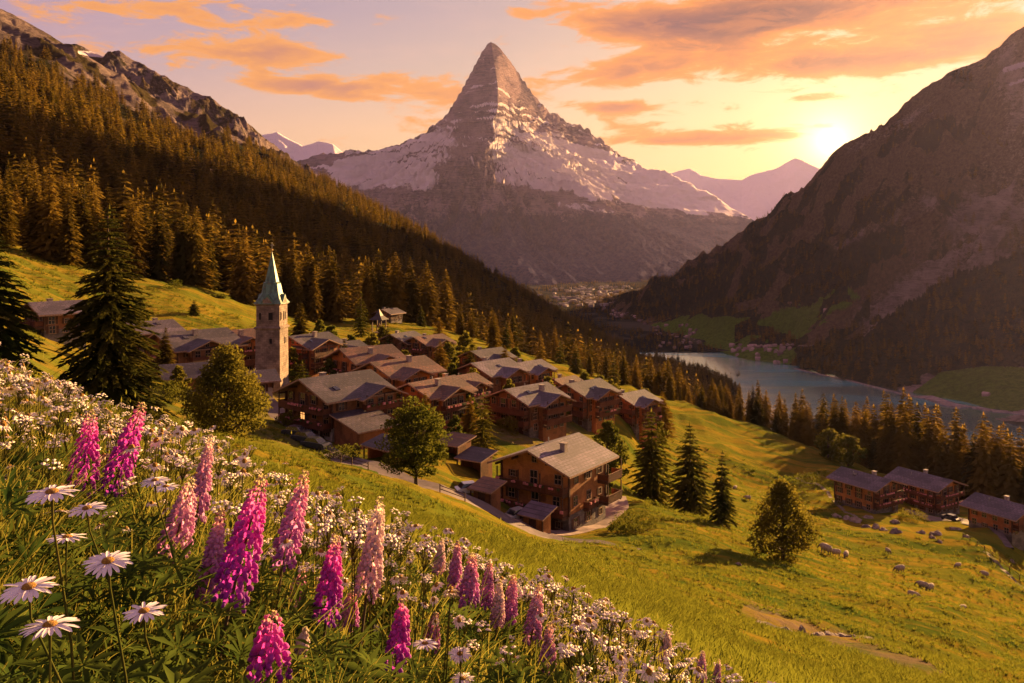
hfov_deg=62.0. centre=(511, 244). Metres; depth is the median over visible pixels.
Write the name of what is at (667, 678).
yarrow
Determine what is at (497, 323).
conifer tree
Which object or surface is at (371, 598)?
yarrow
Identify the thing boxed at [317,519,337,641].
yarrow
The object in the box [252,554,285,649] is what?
yarrow
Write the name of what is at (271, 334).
bell tower
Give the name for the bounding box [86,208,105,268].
conifer tree
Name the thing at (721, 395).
conifer tree
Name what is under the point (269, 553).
yarrow
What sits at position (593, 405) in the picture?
wooden chalet
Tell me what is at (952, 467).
conifer tree
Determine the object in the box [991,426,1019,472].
conifer tree
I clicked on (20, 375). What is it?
yarrow
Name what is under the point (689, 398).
conifer tree
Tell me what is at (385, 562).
yarrow
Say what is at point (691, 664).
yarrow
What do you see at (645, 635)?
yarrow
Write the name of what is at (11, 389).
daisy
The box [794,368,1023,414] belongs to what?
shore path
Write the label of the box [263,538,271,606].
yarrow
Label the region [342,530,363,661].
yarrow
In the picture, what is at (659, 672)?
yarrow
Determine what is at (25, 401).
daisy
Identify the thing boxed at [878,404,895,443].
conifer tree
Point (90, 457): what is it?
yarrow
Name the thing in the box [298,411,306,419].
window
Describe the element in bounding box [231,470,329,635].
lupine
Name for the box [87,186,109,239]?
conifer tree
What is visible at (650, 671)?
daisy
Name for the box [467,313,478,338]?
conifer tree
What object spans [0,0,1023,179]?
sky
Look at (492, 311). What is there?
conifer tree
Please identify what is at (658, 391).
conifer tree
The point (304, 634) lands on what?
lupine
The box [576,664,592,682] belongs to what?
yarrow
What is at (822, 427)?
conifer tree
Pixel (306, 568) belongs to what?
yarrow
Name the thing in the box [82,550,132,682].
daisy
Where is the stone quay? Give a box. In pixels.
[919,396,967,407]
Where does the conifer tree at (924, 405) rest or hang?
on the hillside ground at (752, 443)
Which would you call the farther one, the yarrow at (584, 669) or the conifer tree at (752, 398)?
the conifer tree at (752, 398)
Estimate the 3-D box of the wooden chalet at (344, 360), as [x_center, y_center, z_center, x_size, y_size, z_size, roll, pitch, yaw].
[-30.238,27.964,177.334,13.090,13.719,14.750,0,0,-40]
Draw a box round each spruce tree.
[0,231,49,377]
[48,204,177,424]
[140,385,169,423]
[187,303,200,316]
[295,361,311,379]
[351,293,371,337]
[383,326,392,343]
[416,306,427,326]
[467,395,503,458]
[501,322,511,348]
[554,340,567,364]
[568,346,584,373]
[606,353,619,386]
[624,408,675,506]
[665,420,713,516]
[709,449,739,529]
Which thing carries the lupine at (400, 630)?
on the hillside ground at (752, 443)
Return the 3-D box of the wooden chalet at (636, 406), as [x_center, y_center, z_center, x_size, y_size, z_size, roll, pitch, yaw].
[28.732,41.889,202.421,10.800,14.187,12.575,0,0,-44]
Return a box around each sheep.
[817,543,831,554]
[831,549,840,555]
[843,550,848,557]
[893,565,904,572]
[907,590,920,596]
[914,581,928,587]
[925,583,933,590]
[979,570,988,577]
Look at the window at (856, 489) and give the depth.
201.61 m
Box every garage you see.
[435,432,476,461]
[454,446,497,477]
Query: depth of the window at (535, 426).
151.30 m
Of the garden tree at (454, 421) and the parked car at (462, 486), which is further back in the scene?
the garden tree at (454, 421)
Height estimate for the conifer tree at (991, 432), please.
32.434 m
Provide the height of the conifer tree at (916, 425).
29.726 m
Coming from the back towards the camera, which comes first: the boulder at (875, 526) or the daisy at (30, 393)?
the boulder at (875, 526)
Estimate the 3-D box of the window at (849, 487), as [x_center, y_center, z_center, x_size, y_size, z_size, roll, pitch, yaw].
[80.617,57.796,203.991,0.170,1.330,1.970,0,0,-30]
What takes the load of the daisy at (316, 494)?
on the hillside ground at (752, 443)
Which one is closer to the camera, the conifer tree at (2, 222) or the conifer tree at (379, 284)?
the conifer tree at (2, 222)
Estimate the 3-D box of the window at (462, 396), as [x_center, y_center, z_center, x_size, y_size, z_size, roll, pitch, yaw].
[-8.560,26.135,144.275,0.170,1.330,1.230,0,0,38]
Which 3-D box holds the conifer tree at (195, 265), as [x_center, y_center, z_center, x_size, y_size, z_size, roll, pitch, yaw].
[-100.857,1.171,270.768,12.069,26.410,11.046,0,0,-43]
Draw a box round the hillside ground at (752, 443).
[0,245,1023,682]
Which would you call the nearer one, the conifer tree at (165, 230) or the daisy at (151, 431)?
the daisy at (151, 431)
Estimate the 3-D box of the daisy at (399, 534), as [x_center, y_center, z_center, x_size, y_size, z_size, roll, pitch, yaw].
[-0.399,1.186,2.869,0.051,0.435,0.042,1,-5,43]
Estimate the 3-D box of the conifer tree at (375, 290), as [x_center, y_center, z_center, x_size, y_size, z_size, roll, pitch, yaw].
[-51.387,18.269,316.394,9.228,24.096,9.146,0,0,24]
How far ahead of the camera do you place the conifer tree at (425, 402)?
131.91 m
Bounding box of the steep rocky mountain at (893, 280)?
[597,27,1023,421]
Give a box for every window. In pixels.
[46,316,57,324]
[46,326,58,333]
[62,318,70,322]
[195,351,200,356]
[205,350,209,356]
[245,353,253,359]
[245,365,253,369]
[258,384,267,391]
[287,390,294,399]
[298,392,306,404]
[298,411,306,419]
[309,395,317,404]
[321,431,329,436]
[336,402,346,410]
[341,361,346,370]
[368,398,373,404]
[378,396,383,402]
[385,408,394,413]
[387,395,392,400]
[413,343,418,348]
[443,398,451,406]
[443,412,451,420]
[451,396,457,404]
[457,409,464,416]
[460,395,463,402]
[491,396,495,403]
[499,397,507,407]
[499,413,507,417]
[506,487,517,497]
[509,469,516,476]
[511,400,516,407]
[512,376,517,382]
[519,401,527,412]
[519,413,527,423]
[530,469,537,486]
[531,412,538,419]
[531,492,538,501]
[532,456,537,462]
[533,423,537,430]
[552,496,560,506]
[553,521,562,528]
[554,474,561,485]
[572,516,579,528]
[573,476,578,484]
[573,495,578,506]
[584,470,591,479]
[584,509,591,521]
[586,489,590,500]
[596,465,602,473]
[597,486,601,494]
[598,507,602,514]
[835,494,841,500]
[836,486,842,492]
[845,484,851,489]
[845,497,851,504]
[855,487,861,492]
[855,492,861,498]
[855,500,861,507]
[865,495,871,501]
[883,485,889,493]
[918,496,925,502]
[942,487,947,495]
[954,485,958,492]
[972,517,976,524]
[981,522,987,527]
[1004,527,1008,533]
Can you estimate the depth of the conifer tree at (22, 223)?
262.23 m
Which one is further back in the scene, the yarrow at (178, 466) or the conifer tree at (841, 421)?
the conifer tree at (841, 421)
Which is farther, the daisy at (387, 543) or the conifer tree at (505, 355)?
the conifer tree at (505, 355)
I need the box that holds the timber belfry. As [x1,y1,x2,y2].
[369,309,387,336]
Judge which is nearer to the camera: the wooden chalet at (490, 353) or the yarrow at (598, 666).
the yarrow at (598, 666)
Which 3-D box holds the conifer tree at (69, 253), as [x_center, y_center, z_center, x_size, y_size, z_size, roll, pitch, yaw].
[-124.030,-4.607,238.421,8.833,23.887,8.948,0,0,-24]
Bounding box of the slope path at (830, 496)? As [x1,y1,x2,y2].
[796,478,857,516]
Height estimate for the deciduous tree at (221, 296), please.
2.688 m
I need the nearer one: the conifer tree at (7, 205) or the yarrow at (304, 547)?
the yarrow at (304, 547)
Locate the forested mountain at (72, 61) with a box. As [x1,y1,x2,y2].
[0,9,737,396]
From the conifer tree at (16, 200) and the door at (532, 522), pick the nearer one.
the door at (532, 522)
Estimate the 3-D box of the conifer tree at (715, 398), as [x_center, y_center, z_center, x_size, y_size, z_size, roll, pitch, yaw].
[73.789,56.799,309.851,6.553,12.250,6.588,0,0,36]
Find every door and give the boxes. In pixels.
[478,492,484,501]
[529,518,535,528]
[552,518,557,529]
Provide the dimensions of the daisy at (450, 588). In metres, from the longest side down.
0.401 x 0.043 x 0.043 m
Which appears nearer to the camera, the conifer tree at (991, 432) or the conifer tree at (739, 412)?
the conifer tree at (991, 432)
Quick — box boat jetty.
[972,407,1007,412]
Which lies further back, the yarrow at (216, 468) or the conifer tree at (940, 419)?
the conifer tree at (940, 419)
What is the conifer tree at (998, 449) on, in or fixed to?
on the hillside ground at (752, 443)
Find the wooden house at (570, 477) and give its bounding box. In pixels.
[487,432,622,530]
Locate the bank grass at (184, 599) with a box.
[0,360,759,682]
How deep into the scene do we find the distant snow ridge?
12220.91 m
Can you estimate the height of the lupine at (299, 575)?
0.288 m
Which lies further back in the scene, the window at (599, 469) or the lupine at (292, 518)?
the window at (599, 469)
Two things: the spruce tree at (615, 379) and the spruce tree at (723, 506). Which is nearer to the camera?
the spruce tree at (723, 506)
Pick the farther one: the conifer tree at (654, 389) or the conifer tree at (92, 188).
the conifer tree at (654, 389)
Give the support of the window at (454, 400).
in the wooden chalet at (446, 395)
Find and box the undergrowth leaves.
[0,372,727,682]
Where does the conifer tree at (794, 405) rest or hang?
on the hillside ground at (752, 443)
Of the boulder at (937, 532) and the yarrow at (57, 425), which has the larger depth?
the boulder at (937, 532)
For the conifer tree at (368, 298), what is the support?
on the hillside ground at (752, 443)
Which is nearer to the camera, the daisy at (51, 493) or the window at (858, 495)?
the daisy at (51, 493)
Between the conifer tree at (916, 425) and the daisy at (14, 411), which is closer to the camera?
the daisy at (14, 411)
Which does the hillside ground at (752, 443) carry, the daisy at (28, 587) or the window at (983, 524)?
the daisy at (28, 587)
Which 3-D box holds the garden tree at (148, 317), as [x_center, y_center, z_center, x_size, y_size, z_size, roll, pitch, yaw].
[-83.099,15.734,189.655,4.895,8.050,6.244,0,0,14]
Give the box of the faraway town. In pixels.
[538,285,632,306]
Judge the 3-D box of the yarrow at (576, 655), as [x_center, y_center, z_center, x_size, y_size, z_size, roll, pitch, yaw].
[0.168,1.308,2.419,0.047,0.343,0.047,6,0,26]
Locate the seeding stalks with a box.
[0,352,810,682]
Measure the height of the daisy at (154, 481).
0.423 m
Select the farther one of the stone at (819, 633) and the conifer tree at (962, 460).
the conifer tree at (962, 460)
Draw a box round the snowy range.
[262,132,342,160]
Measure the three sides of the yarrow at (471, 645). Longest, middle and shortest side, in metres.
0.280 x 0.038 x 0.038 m
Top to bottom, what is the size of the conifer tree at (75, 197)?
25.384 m
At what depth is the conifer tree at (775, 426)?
297.05 m
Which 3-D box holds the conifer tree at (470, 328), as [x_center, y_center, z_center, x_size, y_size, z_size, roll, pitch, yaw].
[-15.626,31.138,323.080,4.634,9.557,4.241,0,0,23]
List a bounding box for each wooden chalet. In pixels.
[19,298,85,349]
[126,318,185,352]
[136,327,247,362]
[156,360,223,402]
[231,328,255,369]
[237,368,281,397]
[272,369,407,449]
[288,331,346,376]
[323,344,405,372]
[341,338,367,347]
[349,355,446,387]
[371,307,405,322]
[377,330,422,354]
[396,375,477,428]
[399,333,456,359]
[442,372,492,408]
[456,347,517,366]
[456,357,531,400]
[480,381,575,441]
[517,358,557,384]
[553,374,583,386]
[556,378,622,434]
[615,389,664,448]
[826,466,907,513]
[884,466,968,515]
[959,492,1023,549]
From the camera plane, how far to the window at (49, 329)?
141.78 m
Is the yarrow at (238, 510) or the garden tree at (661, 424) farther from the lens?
the garden tree at (661, 424)
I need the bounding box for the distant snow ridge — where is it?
[670,158,818,220]
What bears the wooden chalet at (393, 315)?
on the hillside ground at (752, 443)
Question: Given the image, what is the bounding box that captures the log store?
[360,433,402,461]
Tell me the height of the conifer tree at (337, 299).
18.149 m
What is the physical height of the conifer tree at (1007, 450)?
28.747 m
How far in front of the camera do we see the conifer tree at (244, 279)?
280.03 m
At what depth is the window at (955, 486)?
218.26 m
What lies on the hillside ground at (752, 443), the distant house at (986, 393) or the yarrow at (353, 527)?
the yarrow at (353, 527)
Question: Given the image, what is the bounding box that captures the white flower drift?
[0,343,757,682]
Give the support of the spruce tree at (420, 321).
on the hillside ground at (752, 443)
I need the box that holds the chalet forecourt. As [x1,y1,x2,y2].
[905,509,1013,549]
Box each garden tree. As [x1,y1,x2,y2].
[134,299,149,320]
[165,365,192,398]
[288,347,304,377]
[311,319,325,332]
[321,358,336,374]
[323,325,339,337]
[347,334,356,340]
[363,332,379,345]
[377,325,387,344]
[396,393,404,411]
[401,349,410,354]
[442,342,459,367]
[445,362,461,375]
[446,415,466,434]
[454,330,476,361]
[460,393,480,418]
[469,367,486,388]
[502,379,514,388]
[510,347,524,361]
[543,376,555,386]
[579,371,589,379]
[607,379,620,394]
[657,421,669,444]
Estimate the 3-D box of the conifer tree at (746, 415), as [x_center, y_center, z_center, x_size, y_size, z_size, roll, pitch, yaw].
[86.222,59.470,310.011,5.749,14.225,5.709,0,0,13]
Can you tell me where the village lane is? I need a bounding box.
[265,397,639,549]
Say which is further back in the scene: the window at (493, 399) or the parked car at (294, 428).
the window at (493, 399)
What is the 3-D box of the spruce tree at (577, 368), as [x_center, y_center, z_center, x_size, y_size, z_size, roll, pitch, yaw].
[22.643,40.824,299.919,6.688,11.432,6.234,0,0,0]
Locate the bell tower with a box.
[254,249,289,390]
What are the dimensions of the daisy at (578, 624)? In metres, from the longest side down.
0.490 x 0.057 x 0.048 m
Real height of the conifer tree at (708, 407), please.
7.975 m
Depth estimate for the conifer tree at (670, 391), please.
309.24 m
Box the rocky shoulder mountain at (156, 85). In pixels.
[72,44,317,176]
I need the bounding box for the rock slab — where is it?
[757,620,790,631]
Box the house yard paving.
[514,496,628,535]
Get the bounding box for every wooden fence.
[329,451,368,469]
[439,484,465,501]
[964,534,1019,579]
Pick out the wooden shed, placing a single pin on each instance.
(535, 514)
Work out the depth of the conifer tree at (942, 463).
255.96 m
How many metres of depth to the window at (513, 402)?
152.78 m
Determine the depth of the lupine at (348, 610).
2.19 m
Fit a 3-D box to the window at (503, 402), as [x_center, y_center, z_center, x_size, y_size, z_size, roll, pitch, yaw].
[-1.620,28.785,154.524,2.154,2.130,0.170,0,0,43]
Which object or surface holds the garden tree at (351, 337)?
on the hillside ground at (752, 443)
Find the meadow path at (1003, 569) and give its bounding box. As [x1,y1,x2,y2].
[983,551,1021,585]
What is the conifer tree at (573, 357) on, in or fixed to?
on the hillside ground at (752, 443)
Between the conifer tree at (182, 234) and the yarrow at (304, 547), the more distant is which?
the conifer tree at (182, 234)
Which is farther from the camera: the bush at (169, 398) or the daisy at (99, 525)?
the bush at (169, 398)
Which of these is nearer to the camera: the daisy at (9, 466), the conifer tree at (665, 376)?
the daisy at (9, 466)
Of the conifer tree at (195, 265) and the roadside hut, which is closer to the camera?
the roadside hut
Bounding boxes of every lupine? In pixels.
[66,409,123,536]
[94,402,151,545]
[136,477,216,609]
[152,473,282,681]
[166,434,226,604]
[171,508,258,652]
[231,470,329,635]
[243,610,303,682]
[272,626,355,682]
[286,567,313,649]
[287,535,366,682]
[319,590,392,666]
[328,496,401,679]
[377,598,443,682]
[410,538,458,607]
[422,612,455,673]
[433,540,485,633]
[440,552,493,654]
[474,560,496,645]
[479,579,521,659]
[491,574,533,651]
[506,583,557,668]
[537,621,556,682]
[658,628,671,663]
[694,651,706,682]
[710,659,720,682]
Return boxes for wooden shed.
[517,500,556,533]
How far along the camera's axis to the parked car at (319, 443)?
114.39 m
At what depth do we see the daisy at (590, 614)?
2.73 m
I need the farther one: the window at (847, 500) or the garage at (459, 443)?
the window at (847, 500)
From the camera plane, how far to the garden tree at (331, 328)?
214.57 m
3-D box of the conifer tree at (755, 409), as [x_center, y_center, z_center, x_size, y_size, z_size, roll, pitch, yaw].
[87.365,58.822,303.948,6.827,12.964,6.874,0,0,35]
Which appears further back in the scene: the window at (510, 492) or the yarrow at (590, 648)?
the window at (510, 492)
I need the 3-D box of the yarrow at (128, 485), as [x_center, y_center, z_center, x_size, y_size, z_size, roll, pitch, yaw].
[-0.925,0.800,2.200,0.059,0.431,0.059,-15,8,-7]
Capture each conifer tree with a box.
[0,170,20,248]
[0,191,13,248]
[3,160,17,201]
[10,186,24,243]
[15,198,28,245]
[16,160,40,230]
[19,188,34,252]
[21,157,38,206]
[22,155,42,206]
[22,171,45,254]
[28,163,63,261]
[38,168,48,218]
[52,188,84,267]
[54,171,73,245]
[56,199,67,256]
[67,175,76,210]
[70,185,90,261]
[71,187,100,266]
[79,181,87,208]
[82,181,111,267]
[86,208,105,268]
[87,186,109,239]
[88,174,100,214]
[96,211,113,270]
[117,196,150,278]
[124,188,152,275]
[139,217,151,274]
[140,197,153,260]
[145,200,171,282]
[150,204,174,276]
[155,327,176,372]
[167,206,194,284]
[167,228,184,282]
[171,203,192,263]
[181,208,212,287]
[185,208,216,287]
[201,233,221,290]
[228,225,242,295]
[228,230,259,304]
[228,256,240,299]
[278,252,291,314]
[283,241,308,312]
[286,254,304,316]
[288,304,311,335]
[299,243,323,317]
[302,256,327,319]
[306,269,323,322]
[318,247,348,321]
[323,275,347,322]
[324,251,350,320]
[355,255,368,316]
[359,259,371,313]
[362,278,377,323]
[363,249,393,307]
[365,262,382,322]
[376,267,385,307]
[378,278,388,308]
[384,259,390,290]
[386,252,407,320]
[387,255,411,321]
[403,256,423,322]
[415,260,444,326]
[419,393,437,436]
[431,341,450,376]
[433,318,452,359]
[435,270,456,331]
[454,312,460,333]
[458,304,464,334]
[460,397,480,441]
[462,348,477,364]
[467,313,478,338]
[467,315,475,337]
[484,312,499,347]
[485,308,497,343]
[488,314,502,346]
[499,345,509,358]
[503,323,514,347]
[510,309,518,348]
[534,330,546,361]
[534,345,547,359]
[549,326,560,361]
[569,342,581,371]
[586,348,594,376]
[600,351,610,379]
[614,358,619,382]
[618,346,629,385]
[630,355,643,389]
[630,360,641,389]
[642,369,652,391]
[644,355,655,392]
[651,367,656,392]
[652,383,655,394]
[654,363,663,391]
[656,383,660,395]
[658,392,677,441]
[659,358,674,396]
[664,364,676,400]
[674,367,691,399]
[675,370,684,399]
[678,386,682,399]
[682,379,687,401]
[685,389,692,403]
[692,381,698,402]
[693,390,698,406]
[696,385,707,409]
[705,392,710,410]
[706,379,716,407]
[708,385,722,414]
[717,381,728,414]
[719,398,727,417]
[723,383,734,404]
[725,403,729,417]
[727,395,733,418]
[732,394,744,420]
[735,383,745,417]
[735,397,743,420]
[743,390,751,422]
[745,385,755,422]
[747,395,765,425]
[753,380,768,424]
[754,400,766,426]
[762,390,773,428]
[769,391,788,435]
[771,404,784,434]
[771,412,778,433]
[783,398,789,428]
[787,416,795,440]
[788,392,798,427]
[789,389,809,434]
[792,409,804,442]
[798,401,818,445]
[807,423,815,447]
[808,403,815,446]
[813,392,829,447]
[814,400,827,447]
[815,417,826,450]
[821,401,842,455]
[827,394,837,428]
[836,397,849,454]
[840,400,851,424]
[840,409,849,438]
[846,402,868,464]
[856,412,873,467]
[861,398,870,427]
[861,404,871,443]
[866,404,882,449]
[866,434,878,470]
[871,427,889,473]
[874,394,894,466]
[877,390,888,431]
[877,404,897,473]
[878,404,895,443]
[885,403,921,471]
[887,420,902,464]
[893,387,912,449]
[906,394,913,432]
[909,403,925,452]
[913,432,930,472]
[917,408,935,467]
[921,403,928,439]
[925,422,945,475]
[926,404,951,455]
[928,439,947,477]
[936,404,946,436]
[941,431,950,461]
[941,440,965,506]
[942,407,969,466]
[948,437,970,499]
[957,422,968,455]
[958,433,983,507]
[965,424,1002,497]
[969,411,994,459]
[989,425,994,450]
[990,428,1009,488]
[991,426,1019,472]
[991,432,1023,502]
[997,433,1019,472]
[998,420,1011,445]
[1003,428,1014,450]
[1013,428,1023,468]
[1016,463,1023,504]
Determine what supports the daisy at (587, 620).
on the hillside ground at (752, 443)
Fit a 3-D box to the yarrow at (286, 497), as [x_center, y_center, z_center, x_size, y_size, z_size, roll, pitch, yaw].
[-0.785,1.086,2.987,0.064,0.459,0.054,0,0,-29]
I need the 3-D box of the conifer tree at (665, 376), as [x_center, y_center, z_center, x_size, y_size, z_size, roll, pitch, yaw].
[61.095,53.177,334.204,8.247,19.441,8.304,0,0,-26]
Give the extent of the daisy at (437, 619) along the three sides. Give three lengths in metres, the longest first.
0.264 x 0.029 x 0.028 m
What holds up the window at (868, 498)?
in the wooden chalet at (873, 493)
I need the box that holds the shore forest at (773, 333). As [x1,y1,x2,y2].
[520,65,1023,389]
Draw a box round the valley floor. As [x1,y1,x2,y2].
[516,280,728,351]
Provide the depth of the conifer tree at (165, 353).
149.34 m
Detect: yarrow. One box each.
[0,393,11,465]
[0,441,14,532]
[5,384,30,477]
[8,373,29,452]
[12,414,29,453]
[12,415,33,481]
[15,424,40,522]
[36,415,57,516]
[38,459,59,534]
[43,405,71,530]
[45,441,60,484]
[47,439,59,485]
[52,464,62,519]
[64,418,83,504]
[80,418,99,497]
[92,412,105,471]
[102,511,116,590]
[120,476,156,556]
[128,449,141,538]
[139,458,149,513]
[141,462,152,523]
[144,447,174,502]
[163,455,180,513]
[174,460,192,520]
[175,458,189,520]
[210,500,232,612]
[212,457,226,525]
[222,472,237,541]
[222,528,233,613]
[229,503,251,610]
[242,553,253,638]
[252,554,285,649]
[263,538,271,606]
[266,548,285,608]
[272,499,286,519]
[279,489,293,558]
[298,536,311,601]
[298,564,314,628]
[310,564,321,576]
[313,537,327,548]
[315,504,333,631]
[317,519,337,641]
[335,518,353,615]
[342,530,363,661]
[343,530,352,599]
[343,538,363,668]
[348,515,366,646]
[350,525,366,637]
[358,582,393,665]
[361,520,377,648]
[367,594,383,658]
[372,560,396,647]
[375,534,398,649]
[378,576,388,655]
[390,543,410,618]
[395,573,407,606]
[403,582,410,636]
[408,596,416,617]
[412,545,436,654]
[414,542,429,624]
[414,576,431,673]
[419,573,428,633]
[453,618,471,682]
[466,639,475,679]
[468,642,479,682]
[476,620,491,682]
[500,646,515,680]
[550,633,564,668]
[556,643,571,682]
[558,642,577,682]
[558,646,572,681]
[571,613,586,676]
[572,627,590,678]
[572,645,582,676]
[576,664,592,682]
[583,632,597,681]
[589,605,600,661]
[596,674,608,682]
[597,663,606,677]
[602,612,620,678]
[602,638,620,682]
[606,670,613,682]
[612,645,623,676]
[613,610,627,648]
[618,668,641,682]
[624,647,635,677]
[638,630,650,682]
[654,667,666,682]
[661,673,672,682]
[664,652,685,682]
[675,672,689,682]
[684,657,695,682]
[725,673,742,682]
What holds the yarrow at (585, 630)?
on the hillside ground at (752, 443)
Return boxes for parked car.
[281,424,312,434]
[290,430,320,440]
[300,436,331,450]
[454,480,473,492]
[505,506,522,518]
[939,513,960,520]
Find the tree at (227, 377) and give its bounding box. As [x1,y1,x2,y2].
[178,342,272,440]
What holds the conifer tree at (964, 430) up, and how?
on the hillside ground at (752, 443)
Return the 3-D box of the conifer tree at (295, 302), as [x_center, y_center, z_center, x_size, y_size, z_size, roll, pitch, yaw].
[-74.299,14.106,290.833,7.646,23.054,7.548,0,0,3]
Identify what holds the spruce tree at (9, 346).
on the hillside ground at (752, 443)
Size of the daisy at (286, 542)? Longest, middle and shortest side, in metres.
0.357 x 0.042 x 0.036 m
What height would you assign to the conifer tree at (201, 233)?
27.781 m
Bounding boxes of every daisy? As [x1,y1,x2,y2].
[0,416,8,438]
[0,420,11,525]
[0,575,62,682]
[2,386,17,473]
[4,464,16,485]
[10,409,19,481]
[18,615,80,682]
[19,399,32,449]
[21,391,35,437]
[21,412,47,522]
[25,485,91,679]
[32,380,44,460]
[34,426,45,486]
[43,509,84,564]
[46,533,90,656]
[55,407,68,461]
[59,437,69,466]
[67,502,116,651]
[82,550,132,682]
[94,523,104,549]
[97,430,116,523]
[97,453,115,535]
[103,428,119,502]
[122,444,148,543]
[122,526,131,596]
[122,601,166,682]
[140,476,176,627]
[141,429,156,531]
[146,462,161,537]
[146,501,156,557]
[149,437,164,529]
[153,483,183,601]
[161,452,172,512]
[215,471,225,499]
[234,468,251,514]
[267,495,282,558]
[274,539,292,617]
[303,521,313,564]
[310,491,324,573]
[310,515,326,611]
[314,549,326,606]
[319,528,329,568]
[321,491,332,550]
[323,510,334,549]
[331,492,342,529]
[339,546,347,608]
[341,577,350,591]
[345,529,359,635]
[365,522,378,666]
[380,580,384,649]
[385,538,395,634]
[390,531,404,630]
[390,576,399,656]
[391,575,406,651]
[397,589,408,599]
[412,638,437,682]
[420,602,428,617]
[424,582,444,681]
[430,596,439,665]
[431,618,449,675]
[442,590,458,682]
[443,586,459,682]
[449,646,471,671]
[452,615,464,682]
[452,672,474,682]
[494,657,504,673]
[535,613,546,644]
[551,617,560,682]
[569,619,589,680]
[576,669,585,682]
[581,617,599,682]
[584,611,598,623]
[589,635,601,680]
[604,666,616,682]
[612,654,627,671]
[615,665,626,677]
[623,653,633,677]
[640,663,659,682]
[689,666,704,682]
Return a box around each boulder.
[849,516,861,522]
[861,524,870,527]
[863,515,872,518]
[872,523,879,528]
[889,528,902,533]
[890,519,900,523]
[929,530,942,535]
[949,527,961,529]
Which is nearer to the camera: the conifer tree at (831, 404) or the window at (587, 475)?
the window at (587, 475)
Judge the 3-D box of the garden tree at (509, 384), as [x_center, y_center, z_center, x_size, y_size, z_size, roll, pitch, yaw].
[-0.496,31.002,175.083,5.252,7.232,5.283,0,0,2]
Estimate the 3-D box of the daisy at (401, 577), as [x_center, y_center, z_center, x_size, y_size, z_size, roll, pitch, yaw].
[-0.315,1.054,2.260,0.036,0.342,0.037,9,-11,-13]
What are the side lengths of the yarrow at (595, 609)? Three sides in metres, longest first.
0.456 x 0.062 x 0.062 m
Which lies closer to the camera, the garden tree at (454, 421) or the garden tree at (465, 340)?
the garden tree at (454, 421)
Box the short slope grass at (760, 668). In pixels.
[0,358,867,682]
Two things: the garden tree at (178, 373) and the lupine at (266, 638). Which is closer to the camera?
the lupine at (266, 638)
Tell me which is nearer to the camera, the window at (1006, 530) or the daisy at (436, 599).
the daisy at (436, 599)
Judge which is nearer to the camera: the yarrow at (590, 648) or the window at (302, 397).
the yarrow at (590, 648)
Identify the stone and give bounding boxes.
[799,624,806,633]
[811,631,824,635]
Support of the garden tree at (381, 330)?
on the hillside ground at (752, 443)
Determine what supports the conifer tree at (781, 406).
on the hillside ground at (752, 443)
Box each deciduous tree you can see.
[207,293,225,298]
[374,395,452,484]
[591,420,629,487]
[813,428,839,460]
[829,433,868,466]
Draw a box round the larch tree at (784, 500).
[746,477,824,564]
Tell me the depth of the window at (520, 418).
151.30 m
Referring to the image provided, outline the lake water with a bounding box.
[636,351,1023,447]
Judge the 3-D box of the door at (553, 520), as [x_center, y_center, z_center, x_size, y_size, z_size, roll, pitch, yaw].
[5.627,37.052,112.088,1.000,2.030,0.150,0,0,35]
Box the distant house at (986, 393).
[982,391,990,395]
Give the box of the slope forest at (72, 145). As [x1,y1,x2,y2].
[0,35,745,410]
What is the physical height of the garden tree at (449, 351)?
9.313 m
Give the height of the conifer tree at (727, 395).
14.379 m
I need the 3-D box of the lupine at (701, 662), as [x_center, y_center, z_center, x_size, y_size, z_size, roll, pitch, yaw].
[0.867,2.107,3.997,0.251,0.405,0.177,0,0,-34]
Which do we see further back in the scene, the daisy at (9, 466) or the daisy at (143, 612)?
the daisy at (9, 466)
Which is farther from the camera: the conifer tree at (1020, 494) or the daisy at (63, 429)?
the conifer tree at (1020, 494)
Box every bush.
[151,380,190,404]
[163,279,182,290]
[171,415,208,432]
[274,411,300,425]
[289,370,302,381]
[322,443,362,461]
[495,415,518,436]
[607,516,649,534]
[612,509,660,530]
[794,472,827,485]
[894,507,928,523]
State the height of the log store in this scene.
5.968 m
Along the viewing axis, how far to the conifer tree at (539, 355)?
239.62 m
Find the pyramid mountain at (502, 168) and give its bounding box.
[296,42,753,284]
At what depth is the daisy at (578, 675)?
2.23 m
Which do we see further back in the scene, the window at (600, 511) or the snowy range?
the snowy range
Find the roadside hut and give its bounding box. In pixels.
[467,476,506,510]
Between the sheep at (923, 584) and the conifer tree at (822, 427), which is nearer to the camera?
the sheep at (923, 584)
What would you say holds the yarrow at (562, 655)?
on the hillside ground at (752, 443)
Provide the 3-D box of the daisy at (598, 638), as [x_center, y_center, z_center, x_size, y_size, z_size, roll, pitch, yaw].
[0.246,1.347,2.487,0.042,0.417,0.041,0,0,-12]

